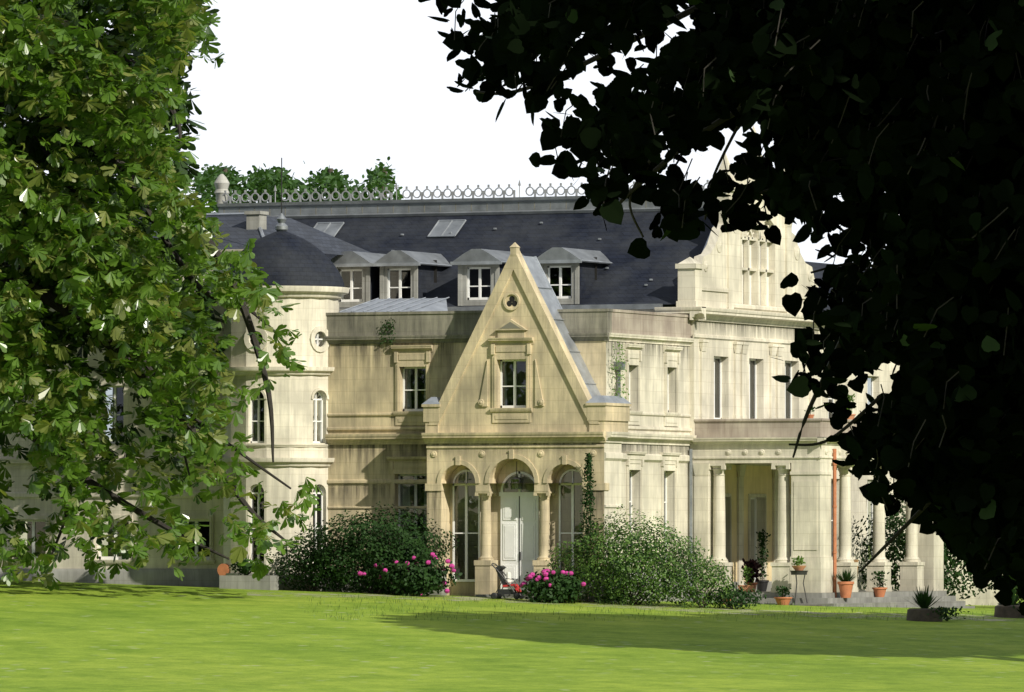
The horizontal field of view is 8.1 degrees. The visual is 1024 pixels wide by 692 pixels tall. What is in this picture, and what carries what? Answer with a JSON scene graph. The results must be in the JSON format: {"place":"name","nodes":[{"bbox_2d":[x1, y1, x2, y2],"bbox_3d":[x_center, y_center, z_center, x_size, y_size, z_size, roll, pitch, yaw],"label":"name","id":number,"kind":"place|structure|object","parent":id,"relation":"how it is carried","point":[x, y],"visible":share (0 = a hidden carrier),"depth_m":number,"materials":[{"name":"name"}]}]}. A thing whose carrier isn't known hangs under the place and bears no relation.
{"place":"outdoors","nodes":[
{"label":"outdoors","id":0,"kind":"place"},
{"bbox_2d":[217,564,228,574],"bbox_3d":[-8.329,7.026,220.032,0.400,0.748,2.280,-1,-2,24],"label":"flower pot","id":1,"kind":"object","parent":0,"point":[222,569],"visible":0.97,"depth_m":219.00,"materials":[{"name":"orange ceramic"}]},
{"bbox_2d":[216,158,348,590],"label":"round tower","id":2,"kind":"structure","parent":0,"point":[305,274],"depth_m":218.47,"materials":[{"name":"beige stone"}]},
{"bbox_2d":[4,0,872,437],"bbox_3d":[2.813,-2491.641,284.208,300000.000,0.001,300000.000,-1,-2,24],"label":"sky","id":3,"kind":"structure","parent":0,"point":[354,88],"depth_m":40912.58,"materials":[{"name":"white"}]},
{"bbox_2d":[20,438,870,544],"label":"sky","id":4,"kind":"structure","parent":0,"point":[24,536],"materials":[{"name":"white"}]},
{"bbox_2d":[0,545,1023,691],"bbox_3d":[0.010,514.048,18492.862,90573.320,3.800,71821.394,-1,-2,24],"label":"lawn ground","id":5,"kind":"structure","parent":0,"point":[81,637],"depth_m":188.35,"materials":[{"name":"green plant"}]},
{"bbox_2d":[0,0,322,590],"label":"horse chestnut tree","id":6,"kind":"object","parent":5,"relation":"on","point":[93,272],"visible":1,"depth_m":208.24,"materials":[{"name":"green plant"}]},
{"bbox_2d":[0,211,370,586],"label":"house wing","id":7,"kind":"structure","parent":5,"relation":"on","point":[241,229],"depth_m":223.16,"materials":[{"name":"beige stone"}]},
{"bbox_2d":[219,555,278,589],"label":"stone trough","id":8,"kind":"object","parent":5,"relation":"on","point":[245,580],"visible":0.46,"depth_m":216.78,"materials":[{"name":"grey stone"}]},
{"bbox_2d":[206,161,366,212],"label":"tree","id":9,"kind":"object","parent":5,"relation":"on","point":[310,173],"visible":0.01,"depth_m":273.87,"materials":[{"name":"green plant"}]},
{"bbox_2d":[190,156,403,212],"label":"tree","id":10,"kind":"object","parent":5,"relation":"on","point":[380,178],"visible":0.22,"depth_m":274.11,"materials":[{"name":"green plant"}]},
{"bbox_2d":[266,524,348,590],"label":"shrub","id":11,"kind":"object","parent":5,"relation":"on","point":[304,569],"visible":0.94,"depth_m":216.72,"materials":[{"name":"green plant"}]},
{"bbox_2d":[295,501,458,594],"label":"shrub","id":12,"kind":"object","parent":5,"relation":"on","point":[371,553],"visible":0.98,"depth_m":215.29,"materials":[{"name":"green plant"}]},
{"bbox_2d":[357,552,461,595],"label":"flowering bush","id":13,"kind":"object","parent":5,"relation":"on","point":[406,583],"visible":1,"depth_m":213.95,"materials":[{"name":"green plant"}]},
{"bbox_2d":[325,297,696,601],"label":"chateau block","id":14,"kind":"structure","parent":5,"relation":"on","point":[379,394],"depth_m":218.23,"materials":[{"name":"beige stone"}]},
{"bbox_2d":[379,317,395,344],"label":"parapet weed","id":15,"kind":"object","parent":14,"relation":"attached to","point":[386,329],"visible":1,"depth_m":218.04,"materials":[{"name":"green plant"}]},
{"bbox_2d":[214,174,713,311],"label":"roof","id":16,"kind":"structure","parent":14,"relation":"on","point":[456,251],"depth_m":226.82,"materials":[{"name":"grey stone"}]},
{"bbox_2d":[610,341,628,398],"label":"rose plant","id":17,"kind":"object","parent":14,"relation":"attached to","point":[616,368],"visible":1,"depth_m":215.44,"materials":[{"name":"green plant"}]},
{"bbox_2d":[421,242,631,601],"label":"chateau gable pavilion","id":18,"kind":"structure","parent":5,"relation":"on","point":[504,485],"depth_m":215.20,"materials":[{"name":"beige stone"}]},
{"bbox_2d":[519,568,586,603],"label":"flowering bush","id":19,"kind":"object","parent":5,"relation":"on","point":[545,586],"visible":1,"depth_m":212.22,"materials":[{"name":"green plant"}]},
{"bbox_2d":[575,453,597,601],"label":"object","id":20,"kind":"object","parent":5,"relation":"on","point":[589,477],"visible":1,"depth_m":213.50,"materials":[{"name":"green plant"}]},
{"bbox_2d":[552,567,627,602],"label":"flowering plants","id":21,"kind":"object","parent":5,"relation":"on","point":[602,597],"visible":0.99,"depth_m":213.44,"materials":[{"name":"green plant"}]},
{"bbox_2d":[247,592,1005,620],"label":"path gravel","id":22,"kind":"structure","parent":5,"relation":"on","point":[475,598],"depth_m":211.51,"materials":[{"name":"beige gravel"}]},
{"bbox_2d":[491,563,523,598],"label":"baby stroller","id":23,"kind":"object","parent":22,"relation":"on","point":[504,582],"visible":1,"depth_m":213.66,"materials":[{"name":"black plastic"}]},
{"bbox_2d":[546,504,732,604],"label":"variegated shrub","id":24,"kind":"object","parent":5,"relation":"on","point":[649,554],"visible":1,"depth_m":212.30,"materials":[{"name":"green plant"}]},
{"bbox_2d":[302,594,1020,620],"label":"lawn grass tufts","id":25,"kind":"object","parent":5,"relation":"on","point":[784,614],"visible":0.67,"depth_m":208.27,"materials":[{"name":"green plant"}]},
{"bbox_2d":[658,553,741,607],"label":"variegated shrub","id":26,"kind":"object","parent":5,"relation":"on","point":[692,593],"visible":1,"depth_m":211.92,"materials":[{"name":"green plant"}]},
{"bbox_2d":[418,0,1023,614],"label":"lime tree","id":27,"kind":"object","parent":5,"relation":"on","point":[896,126],"visible":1,"depth_m":36.90,"materials":[{"name":"green plant"}]},
{"bbox_2d":[702,583,766,608],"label":"shrub","id":28,"kind":"object","parent":5,"relation":"on","point":[735,601],"visible":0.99,"depth_m":211.89,"materials":[{"name":"green plant"}]},
{"bbox_2d":[774,585,793,604],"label":"potted plant","id":29,"kind":"object","parent":5,"relation":"on","point":[782,599],"visible":1,"depth_m":218.37,"materials":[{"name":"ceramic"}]},
{"bbox_2d":[790,556,809,605],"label":"plant stand","id":30,"kind":"object","parent":5,"relation":"on","point":[798,569],"visible":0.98,"depth_m":218.76,"materials":[{"name":"grey metal"}]},
{"bbox_2d":[654,125,998,604],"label":"house wing","id":31,"kind":"structure","parent":5,"relation":"on","point":[744,322],"depth_m":225.80,"materials":[{"name":"beige stone"}]},
{"bbox_2d":[737,565,755,591],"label":"potted plant","id":32,"kind":"object","parent":31,"relation":"on","point":[746,571],"visible":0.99,"depth_m":221.07,"materials":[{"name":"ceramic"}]},
{"bbox_2d":[741,558,763,589],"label":"purple pot","id":33,"kind":"object","parent":31,"relation":"on","point":[753,565],"visible":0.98,"depth_m":222.35,"materials":[{"name":"ceramic"}]},
{"bbox_2d":[755,529,770,591],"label":"black pot","id":34,"kind":"object","parent":31,"relation":"on","point":[762,584],"visible":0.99,"depth_m":224.40,"materials":[{"name":"black plastic"}]},
{"bbox_2d":[804,407,815,417],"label":"terrace pot","id":35,"kind":"object","parent":31,"relation":"on","point":[811,415],"depth_m":224.27,"materials":[{"name":"ceramic"}]},
{"bbox_2d":[833,569,856,597],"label":"potted plant","id":36,"kind":"object","parent":31,"relation":"on","point":[845,583],"visible":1,"depth_m":219.82,"materials":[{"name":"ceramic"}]},
{"bbox_2d":[847,393,855,419],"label":"terrace pot","id":37,"kind":"object","parent":31,"relation":"on","point":[852,416],"depth_m":226.23,"materials":[{"name":"ceramic"}]},
{"bbox_2d":[870,571,889,596],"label":"potted plant","id":38,"kind":"object","parent":31,"relation":"on","point":[879,591],"visible":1,"depth_m":223.05,"materials":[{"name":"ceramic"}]},
{"bbox_2d":[692,418,974,607],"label":"portico","id":39,"kind":"structure","parent":5,"relation":"on","point":[721,446],"depth_m":220.41,"materials":[{"name":"beige stone"}]},
{"bbox_2d":[852,478,991,604],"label":"shrub","id":40,"kind":"object","parent":5,"relation":"on","point":[898,541],"visible":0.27,"depth_m":231.76,"materials":[{"name":"green plant"}]},
{"bbox_2d":[905,585,969,621],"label":"lawn planter","id":41,"kind":"object","parent":5,"relation":"on","point":[924,612],"visible":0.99,"depth_m":208.09,"materials":[{"name":"grey stone"}]},
{"bbox_2d":[987,574,1023,602],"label":"shrub","id":42,"kind":"object","parent":5,"relation":"on","point":[988,588],"visible":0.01,"depth_m":234.81,"materials":[{"name":"green plant"}]},
{"bbox_2d":[994,586,1023,617],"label":"lawn planter","id":43,"kind":"object","parent":5,"relation":"on","point":[1010,611],"visible":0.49,"depth_m":211.67,"materials":[{"name":"grey stone"}]}
]}

